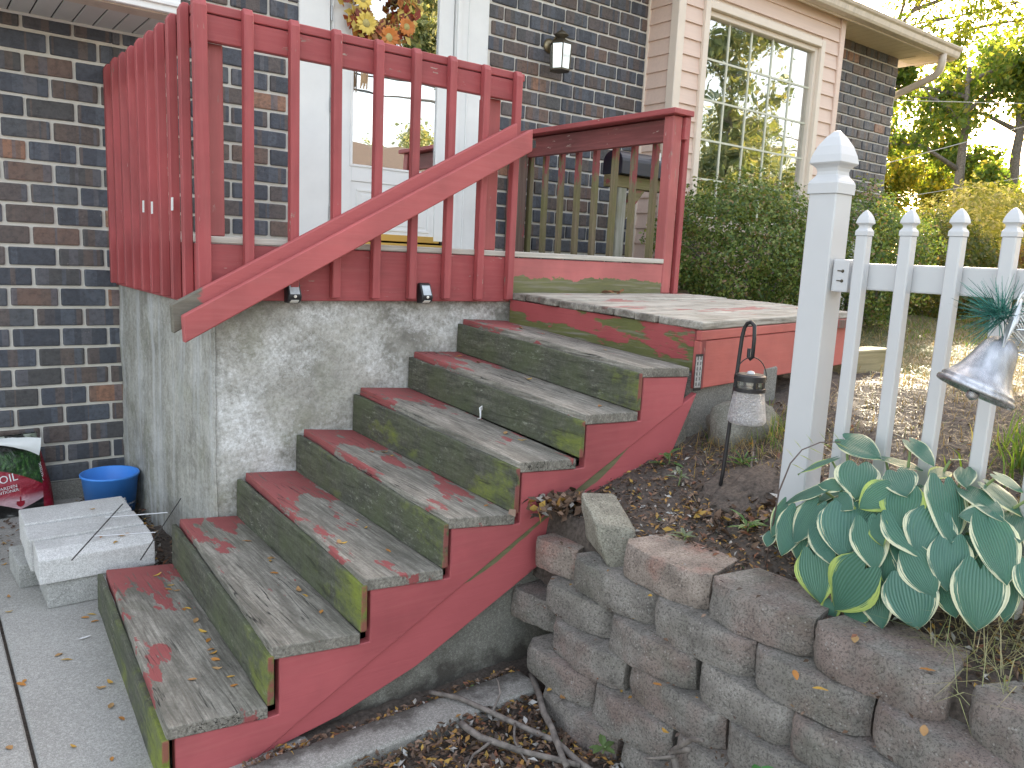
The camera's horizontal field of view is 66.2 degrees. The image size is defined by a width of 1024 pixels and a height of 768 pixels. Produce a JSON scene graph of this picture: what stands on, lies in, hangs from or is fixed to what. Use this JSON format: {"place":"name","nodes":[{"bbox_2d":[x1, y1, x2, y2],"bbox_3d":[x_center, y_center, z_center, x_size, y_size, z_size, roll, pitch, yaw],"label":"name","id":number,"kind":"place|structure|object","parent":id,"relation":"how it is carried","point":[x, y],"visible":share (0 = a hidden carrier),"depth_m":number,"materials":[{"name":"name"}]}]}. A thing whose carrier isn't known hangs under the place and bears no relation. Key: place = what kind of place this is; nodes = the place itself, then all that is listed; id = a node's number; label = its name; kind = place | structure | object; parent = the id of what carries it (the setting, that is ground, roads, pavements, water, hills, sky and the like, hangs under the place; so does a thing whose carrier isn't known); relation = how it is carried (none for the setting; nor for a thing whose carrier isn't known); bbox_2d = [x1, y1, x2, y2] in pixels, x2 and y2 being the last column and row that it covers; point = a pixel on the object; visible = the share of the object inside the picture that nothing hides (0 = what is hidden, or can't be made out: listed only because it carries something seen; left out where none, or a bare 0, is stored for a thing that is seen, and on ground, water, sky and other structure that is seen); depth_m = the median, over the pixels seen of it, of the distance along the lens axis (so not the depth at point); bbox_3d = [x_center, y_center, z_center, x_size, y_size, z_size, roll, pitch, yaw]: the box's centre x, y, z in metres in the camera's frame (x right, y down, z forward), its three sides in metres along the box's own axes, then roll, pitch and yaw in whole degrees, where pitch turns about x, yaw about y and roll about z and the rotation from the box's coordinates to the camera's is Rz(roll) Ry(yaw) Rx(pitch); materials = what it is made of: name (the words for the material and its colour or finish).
{"place":"outdoors","nodes":[
{"label":"outdoors","id":0,"kind":"place"},
{"bbox_2d":[0,631,33,767],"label":"driveway","id":1,"kind":"structure","parent":0,"point":[13,733],"depth_m":2.67,"materials":[{"name":"concrete"}]},
{"bbox_2d":[0,497,309,767],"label":"driveway","id":2,"kind":"structure","parent":0,"point":[66,703],"depth_m":2.95,"materials":[{"name":"concrete"}]},
{"bbox_2d":[0,518,19,559],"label":"leaf litter","id":3,"kind":"object","parent":2,"relation":"on","point":[7,520],"visible":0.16,"depth_m":4.39,"materials":[{"name":"brown plant"}]},
{"bbox_2d":[0,620,37,767],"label":"driveway joint","id":4,"kind":"object","parent":2,"relation":"on","point":[20,704],"depth_m":2.85,"materials":[{"name":"soil"}]},
{"bbox_2d":[9,545,38,587],"bbox_3d":[-2.215,0.868,3.958,0.505,0.119,0.280,-5,12,-40],"label":"concrete block","id":5,"kind":"object","parent":2,"relation":"on","point":[24,575],"depth_m":3.73,"materials":[{"name":"grey concrete"}]},
{"bbox_2d":[19,496,131,546],"bbox_3d":[-2.225,0.715,4.013,0.475,0.158,0.255,-4,12,-37],"label":"concrete block","id":6,"kind":"object","parent":5,"relation":"on","point":[58,513],"depth_m":3.97,"materials":[{"name":"grey concrete"}]},
{"bbox_2d":[0,432,53,518],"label":"soil bag","id":7,"kind":"object","parent":2,"relation":"on","point":[25,482],"visible":0.97,"depth_m":4.62,"materials":[{"name":"plastic"}]},
{"bbox_2d":[40,565,151,608],"bbox_3d":[-1.981,0.914,3.742,0.440,0.119,0.275,-4,12,-37],"label":"concrete block","id":8,"kind":"object","parent":2,"relation":"on","point":[69,592],"depth_m":3.56,"materials":[{"name":"grey concrete"}]},
{"bbox_2d":[23,511,143,571],"bbox_3d":[-2.077,0.755,3.822,0.487,0.153,0.226,-4,12,-37],"label":"concrete block","id":9,"kind":"object","parent":8,"relation":"on","point":[55,530],"depth_m":3.76,"materials":[{"name":"grey concrete"}]},
{"bbox_2d":[71,498,180,560],"bbox_3d":[-1.823,0.679,3.731,0.311,0.046,0.745,1,9,-10],"label":"wire frame","id":10,"kind":"object","parent":9,"relation":"on","point":[95,535],"visible":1,"depth_m":3.69,"materials":[{"name":"black metal"}]},
{"bbox_2d":[33,525,154,584],"bbox_3d":[-1.944,0.791,3.666,0.478,0.144,0.181,-4,12,-37],"label":"concrete block","id":11,"kind":"object","parent":8,"relation":"on","point":[53,563],"depth_m":3.60,"materials":[{"name":"grey concrete"}]},
{"bbox_2d":[79,465,139,510],"bbox_3d":[-2.447,0.658,4.787,0.330,0.247,0.330,-4,12,-37],"label":"bucket","id":12,"kind":"object","parent":2,"relation":"on","point":[101,482],"visible":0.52,"depth_m":4.73,"materials":[{"name":"blue plastic"}]},
{"bbox_2d":[76,497,171,564],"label":"leaf litter","id":13,"kind":"object","parent":2,"relation":"on","point":[159,548],"visible":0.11,"depth_m":4.40,"materials":[{"name":"brown plant"}]},
{"bbox_2d":[149,525,621,767],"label":"dirt strip","id":14,"kind":"object","parent":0,"point":[361,716],"depth_m":2.83,"materials":[{"name":"soil"}]},
{"bbox_2d":[242,666,519,767],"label":"leaf litter","id":15,"kind":"object","parent":14,"relation":"on","point":[279,751],"visible":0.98,"depth_m":2.73,"materials":[{"name":"brown plant"}]},
{"bbox_2d":[245,671,539,767],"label":"curb","id":16,"kind":"structure","parent":14,"relation":"on","point":[386,735],"depth_m":2.71,"materials":[{"name":"concrete"}]},
{"bbox_2d":[429,678,592,767],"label":"stick","id":17,"kind":"object","parent":16,"relation":"on","point":[569,753],"visible":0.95,"depth_m":2.78,"materials":[{"name":"wood"}]},
{"bbox_2d":[97,319,695,767],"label":"wooden stairs","id":18,"kind":"structure","parent":14,"relation":"on","point":[425,603],"depth_m":3.16,"materials":[{"name":"grey wood"}]},
{"bbox_2d":[352,688,622,767],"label":"leaf litter","id":19,"kind":"object","parent":14,"relation":"on","point":[525,744],"visible":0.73,"depth_m":2.67,"materials":[{"name":"brown plant"}]},
{"bbox_2d":[458,720,580,767],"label":"stick","id":20,"kind":"object","parent":19,"relation":"on","point":[471,731],"visible":1,"depth_m":2.63,"materials":[{"name":"grey wood"}]},
{"bbox_2d":[528,672,569,767],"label":"stick","id":21,"kind":"object","parent":19,"relation":"on","point":[548,721],"visible":0.97,"depth_m":2.77,"materials":[{"name":"wood"}]},
{"bbox_2d":[588,734,614,753],"bbox_3d":[0.300,1.215,2.629,0.090,0.044,0.096,4,9,6],"label":"weed","id":22,"kind":"object","parent":19,"relation":"on","point":[607,745],"visible":1,"depth_m":2.63,"materials":[{"name":"green plant"}]},
{"bbox_2d":[645,736,704,767],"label":"stick","id":23,"kind":"object","parent":19,"relation":"on","point":[682,747],"visible":1,"depth_m":2.36,"materials":[{"name":"grey wood"}]},
{"bbox_2d":[511,533,1023,767],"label":"retaining wall","id":24,"kind":"structure","parent":14,"relation":"on","point":[745,677],"depth_m":2.38,"materials":[{"name":"grey concrete"}]},
{"bbox_2d":[581,493,636,566],"bbox_3d":[0.387,0.544,2.961,0.223,0.226,0.249,0,10,-15],"label":"loose block","id":25,"kind":"object","parent":24,"relation":"on","point":[608,526],"depth_m":2.89,"materials":[{"name":"grey concrete"}]},
{"bbox_2d":[535,516,913,767],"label":"leaf litter","id":26,"kind":"object","parent":24,"relation":"on","point":[805,660],"visible":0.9,"depth_m":2.37,"materials":[{"name":"brown plant"}]},
{"bbox_2d":[752,764,772,767],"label":"weed","id":27,"kind":"object","parent":24,"relation":"on","point":[755,766],"visible":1,"depth_m":2.13,"materials":[{"name":"green plant"}]},
{"bbox_2d":[792,670,798,679],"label":"fallen leaf","id":28,"kind":"object","parent":24,"relation":"on","point":[795,673],"visible":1,"depth_m":2.13,"materials":[{"name":"orange plant"}]},
{"bbox_2d":[812,686,828,690],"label":"fallen leaf","id":29,"kind":"object","parent":24,"relation":"on","point":[818,687],"visible":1,"depth_m":2.07,"materials":[{"name":"plant"}]},
{"bbox_2d":[851,636,858,642],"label":"fallen leaf","id":30,"kind":"object","parent":24,"relation":"on","point":[855,639],"visible":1,"depth_m":2.09,"materials":[{"name":"plant"}]},
{"bbox_2d":[920,725,927,735],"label":"fallen leaf","id":31,"kind":"object","parent":24,"relation":"on","point":[923,730],"visible":1,"depth_m":1.90,"materials":[{"name":"orange plant"}]},
{"bbox_2d":[533,371,1023,724],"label":"garden bed","id":32,"kind":"object","parent":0,"point":[572,527],"visible":0.15,"depth_m":3.24,"materials":[{"name":"soil"}]},
{"bbox_2d":[508,487,592,522],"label":"leaf litter","id":33,"kind":"object","parent":32,"relation":"on","point":[551,504],"visible":0.93,"depth_m":3.09,"materials":[{"name":"brown plant"}]},
{"bbox_2d":[649,448,683,467],"bbox_3d":[0.677,0.345,3.483,0.152,0.129,0.122,3,9,2],"label":"weed","id":34,"kind":"object","parent":32,"relation":"on","point":[667,455],"visible":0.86,"depth_m":3.48,"materials":[{"name":"green plant"}]},
{"bbox_2d":[665,466,688,485],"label":"weed","id":35,"kind":"object","parent":32,"relation":"on","point":[678,469],"visible":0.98,"depth_m":3.28,"materials":[{"name":"green plant"}]},
{"bbox_2d":[509,293,847,436],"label":"landing deck","id":36,"kind":"structure","parent":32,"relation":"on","point":[698,336],"depth_m":4.02,"materials":[{"name":"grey wood"}]},
{"bbox_2d":[668,527,695,540],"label":"weed","id":37,"kind":"object","parent":32,"relation":"on","point":[686,535],"visible":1,"depth_m":2.82,"materials":[{"name":"green plant"}]},
{"bbox_2d":[663,484,776,557],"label":"leaf litter","id":38,"kind":"object","parent":32,"relation":"on","point":[751,516],"visible":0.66,"depth_m":2.95,"materials":[{"name":"brown plant"}]},
{"bbox_2d":[690,458,781,525],"bbox_3d":[0.962,0.457,3.182,0.350,0.188,0.749,11,25,43],"label":"rock","id":39,"kind":"object","parent":32,"relation":"on","point":[740,485],"visible":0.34,"depth_m":3.10,"materials":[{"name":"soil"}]},
{"bbox_2d":[642,403,830,501],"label":"dry grass","id":40,"kind":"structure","parent":32,"relation":"on","point":[743,443],"depth_m":3.49,"materials":[{"name":"brown plant"}]},
{"bbox_2d":[719,320,756,485],"bbox_3d":[0.895,0.097,3.107,0.070,0.700,0.084,-4,12,-37],"label":"shepherd hook","id":41,"kind":"object","parent":32,"relation":"on","point":[751,352],"visible":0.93,"depth_m":3.10,"materials":[{"name":"black metal"}]},
{"bbox_2d":[727,357,766,426],"bbox_3d":[0.929,0.025,3.074,0.147,0.266,0.147,-4,12,-37],"label":"hanging lantern","id":42,"kind":"object","parent":41,"relation":"hanging from","point":[747,406],"visible":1,"depth_m":3.03,"materials":[{"name":"white glass"}]},
{"bbox_2d":[706,401,777,447],"bbox_3d":[1.079,0.223,3.700,0.424,0.356,0.296,-4,12,-37],"label":"boulder","id":43,"kind":"object","parent":32,"relation":"on","point":[716,421],"visible":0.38,"depth_m":3.57,"materials":[{"name":"grey stone"}]},
{"bbox_2d":[726,449,757,466],"bbox_3d":[0.986,0.330,3.365,0.148,0.068,0.167,8,11,31],"label":"weed","id":44,"kind":"object","parent":32,"relation":"on","point":[745,462],"visible":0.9,"depth_m":3.37,"materials":[{"name":"green plant"}]},
{"bbox_2d":[728,508,766,530],"bbox_3d":[0.853,0.502,2.843,0.145,0.082,0.154,6,10,18],"label":"weed","id":45,"kind":"object","parent":32,"relation":"on","point":[755,522],"visible":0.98,"depth_m":2.84,"materials":[{"name":"green plant"}]},
{"bbox_2d":[750,439,755,466],"bbox_3d":[0.979,0.409,3.218,0.044,0.220,0.739,6,10,19],"label":"stick","id":46,"kind":"object","parent":32,"relation":"on","point":[752,458],"visible":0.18,"depth_m":3.40,"materials":[{"name":"wood"}]},
{"bbox_2d":[701,398,830,456],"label":"grass","id":47,"kind":"structure","parent":32,"relation":"on","point":[779,428],"depth_m":3.59,"materials":[{"name":"green plant"}]},
{"bbox_2d":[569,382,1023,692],"bbox_3d":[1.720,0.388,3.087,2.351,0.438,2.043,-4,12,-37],"label":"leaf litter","id":48,"kind":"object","parent":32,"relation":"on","point":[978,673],"visible":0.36,"depth_m":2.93,"materials":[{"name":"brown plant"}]},
{"bbox_2d":[765,432,847,566],"bbox_3d":[0.921,0.373,2.450,0.212,0.469,0.058,6,10,18],"label":"leafy sprig","id":49,"kind":"object","parent":32,"relation":"on","point":[785,477],"visible":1,"depth_m":2.44,"materials":[{"name":"green plant"}]},
{"bbox_2d":[690,373,1023,502],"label":"dry grass","id":50,"kind":"structure","parent":32,"relation":"on","point":[910,385],"depth_m":3.60,"materials":[{"name":"brown plant"}]},
{"bbox_2d":[762,433,1023,631],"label":"hosta plant","id":51,"kind":"object","parent":32,"relation":"on","point":[902,545],"visible":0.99,"depth_m":2.19,"materials":[{"name":"green plant"}]},
{"bbox_2d":[778,131,1023,619],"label":"picket fence","id":52,"kind":"object","parent":32,"relation":"on","point":[830,273],"visible":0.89,"depth_m":2.51,"materials":[{"name":"white plastic"}]},
{"bbox_2d":[936,275,1023,409],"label":"bell ornament","id":53,"kind":"object","parent":52,"relation":"hanging from","point":[984,370],"visible":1,"depth_m":1.99,"materials":[{"name":"silver metal"}]},
{"bbox_2d":[844,605,1023,732],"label":"dry grass","id":54,"kind":"structure","parent":32,"relation":"on","point":[986,653],"depth_m":2.03,"materials":[{"name":"beige plant"}]},
{"bbox_2d":[943,398,1023,501],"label":"grass","id":55,"kind":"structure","parent":32,"relation":"on","point":[1019,458],"depth_m":3.03,"materials":[{"name":"green plant"}]},
{"bbox_2d":[833,303,1023,403],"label":"lawn","id":56,"kind":"structure","parent":0,"point":[920,346],"depth_m":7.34,"materials":[{"name":"plant"}]},
{"bbox_2d":[603,150,661,262],"bbox_3d":[1.007,-1.132,6.572,0.660,1.560,0.226,-4,12,-37],"label":"mailbox","id":57,"kind":"object","parent":56,"relation":"on","point":[643,174],"visible":0.41,"depth_m":6.37,"materials":[{"name":"black metal"}]},
{"bbox_2d":[639,164,854,305],"bbox_3d":[2.090,-1.169,7.035,2.353,1.490,1.704,-4,12,-37],"label":"boxwood","id":58,"kind":"object","parent":56,"relation":"on","point":[751,276],"visible":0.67,"depth_m":6.57,"materials":[{"name":"green plant"}]},
{"bbox_2d":[832,346,885,372],"bbox_3d":[2.199,-0.100,4.964,0.500,0.250,0.160,-4,12,-37],"label":"garden timber","id":59,"kind":"object","parent":56,"relation":"on","point":[870,358],"visible":0.22,"depth_m":4.88,"materials":[{"name":"brown wood"}]},
{"bbox_2d":[773,173,947,328],"bbox_3d":[3.553,-1.314,8.256,2.461,1.720,1.650,-4,12,-37],"label":"boxwood","id":60,"kind":"object","parent":56,"relation":"on","point":[892,217],"visible":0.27,"depth_m":7.82,"materials":[{"name":"green plant"}]},
{"bbox_2d":[881,149,930,253],"bbox_3d":[9.528,-5.741,23.255,5.320,6.081,3.431,3,9,1],"label":"tree","id":61,"kind":"object","parent":56,"relation":"on","point":[906,174],"visible":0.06,"depth_m":22.23,"materials":[{"name":"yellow plant"}]},
{"bbox_2d":[883,95,971,212],"bbox_3d":[14.384,-7.574,30.216,7.286,7.952,4.853,6,10,22],"label":"tree","id":62,"kind":"object","parent":56,"relation":"on","point":[897,124],"depth_m":29.50,"materials":[{"name":"green plant"}]},
{"bbox_2d":[870,206,999,318],"bbox_3d":[5.552,-1.565,10.668,2.536,1.681,2.069,-4,12,-37],"label":"boxwood","id":63,"kind":"object","parent":56,"relation":"on","point":[979,250],"visible":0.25,"depth_m":10.15,"materials":[{"name":"green plant"}]},
{"bbox_2d":[866,0,1023,90],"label":"tree","id":64,"kind":"object","parent":56,"relation":"on","point":[966,28],"visible":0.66,"depth_m":12.32,"materials":[{"name":"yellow plant"}]},
{"bbox_2d":[886,17,1023,214],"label":"tree","id":65,"kind":"object","parent":56,"relation":"on","point":[1012,76],"visible":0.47,"depth_m":19.06,"materials":[{"name":"green plant"}]},
{"bbox_2d":[898,155,1023,243],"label":"tree","id":66,"kind":"object","parent":56,"relation":"on","point":[932,185],"visible":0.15,"depth_m":23.89,"materials":[{"name":"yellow plant"}]},
{"bbox_2d":[903,27,1023,209],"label":"tree","id":67,"kind":"object","parent":56,"relation":"on","point":[949,153],"visible":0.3,"depth_m":21.82,"materials":[{"name":"green plant"}]},
{"bbox_2d":[913,174,1023,315],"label":"yellow shrub","id":68,"kind":"object","parent":56,"relation":"on","point":[998,204],"visible":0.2,"depth_m":12.30,"materials":[{"name":"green plant"}]},
{"bbox_2d":[933,177,1023,302],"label":"yellow shrub","id":69,"kind":"object","parent":56,"relation":"on","point":[1005,189],"visible":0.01,"depth_m":15.47,"materials":[{"name":"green plant"}]},
{"bbox_2d":[962,244,1023,323],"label":"autumn shrub","id":70,"kind":"object","parent":56,"relation":"on","point":[1020,261],"visible":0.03,"depth_m":10.42,"materials":[{"name":"yellow plant"}]},
{"bbox_2d":[855,0,1023,251],"label":"sky","id":71,"kind":"structure","parent":0,"point":[1007,138],"materials":[{"name":"white"}]},
{"bbox_2d":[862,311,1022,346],"bbox_3d":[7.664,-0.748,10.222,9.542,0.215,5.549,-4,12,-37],"label":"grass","id":72,"kind":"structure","parent":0,"point":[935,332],"depth_m":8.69,"materials":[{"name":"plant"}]},
{"bbox_2d":[885,177,1023,199],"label":"power line","id":73,"kind":"object","parent":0,"point":[948,189],"visible":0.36,"depth_m":18.00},
{"bbox_2d":[886,126,1023,163],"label":"power line","id":74,"kind":"object","parent":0,"point":[955,144],"visible":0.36,"depth_m":18.00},
{"bbox_2d":[894,100,1023,103],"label":"power line","id":75,"kind":"object","parent":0,"point":[957,101],"visible":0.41,"depth_m":18.00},
{"label":"ground","id":76,"kind":"structure","parent":0,"visible":0},
{"bbox_2d":[103,0,694,541],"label":"porch","id":77,"kind":"object","parent":76,"relation":"on","point":[235,366],"visible":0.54,"depth_m":4.05,"materials":[{"name":"wood"}]},
{"bbox_2d":[284,283,301,302],"bbox_3d":[-1.055,-0.444,3.785,0.068,0.108,0.068,-4,12,-37],"label":"solar light","id":78,"kind":"object","parent":77,"relation":"attached to","point":[292,294],"visible":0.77,"depth_m":3.77,"materials":[{"name":"black plastic"}]},
{"bbox_2d":[417,283,432,302],"bbox_3d":[-0.467,-0.489,4.233,0.068,0.108,0.068,-4,12,-37],"label":"solar light","id":79,"kind":"object","parent":77,"relation":"attached to","point":[424,293],"visible":1,"depth_m":4.22,"materials":[{"name":"black plastic"}]},
{"bbox_2d":[0,0,963,500],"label":"house","id":80,"kind":"structure","parent":76,"relation":"on","point":[778,90],"depth_m":5.98,"materials":[{"name":"brick"}]},
{"bbox_2d":[338,0,423,89],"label":"wreath","id":81,"kind":"object","parent":80,"relation":"attached to","point":[368,23],"visible":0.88,"depth_m":5.69,"materials":[{"name":"orange plant"}]},
{"bbox_2d":[329,0,454,241],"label":"storm door","id":82,"kind":"structure","parent":80,"relation":"in","point":[434,33],"depth_m":5.98,"materials":[{"name":"white paint"}]},
{"bbox_2d":[369,241,439,245],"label":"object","id":83,"kind":"structure","parent":80,"relation":"in","point":[369,241],"depth_m":6.31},
{"bbox_2d":[544,27,571,73],"bbox_3d":[0.389,-2.821,6.634,0.204,0.355,0.250,-4,12,-37],"label":"wall lantern","id":84,"kind":"object","parent":80,"relation":"attached to","point":[558,47],"depth_m":6.56,"materials":[{"name":"white glass"}]},
{"bbox_2d":[688,0,825,237],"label":"bay window","id":85,"kind":"structure","parent":80,"relation":"in","point":[758,94],"depth_m":7.99,"materials":[{"name":"white glass"}]}
]}

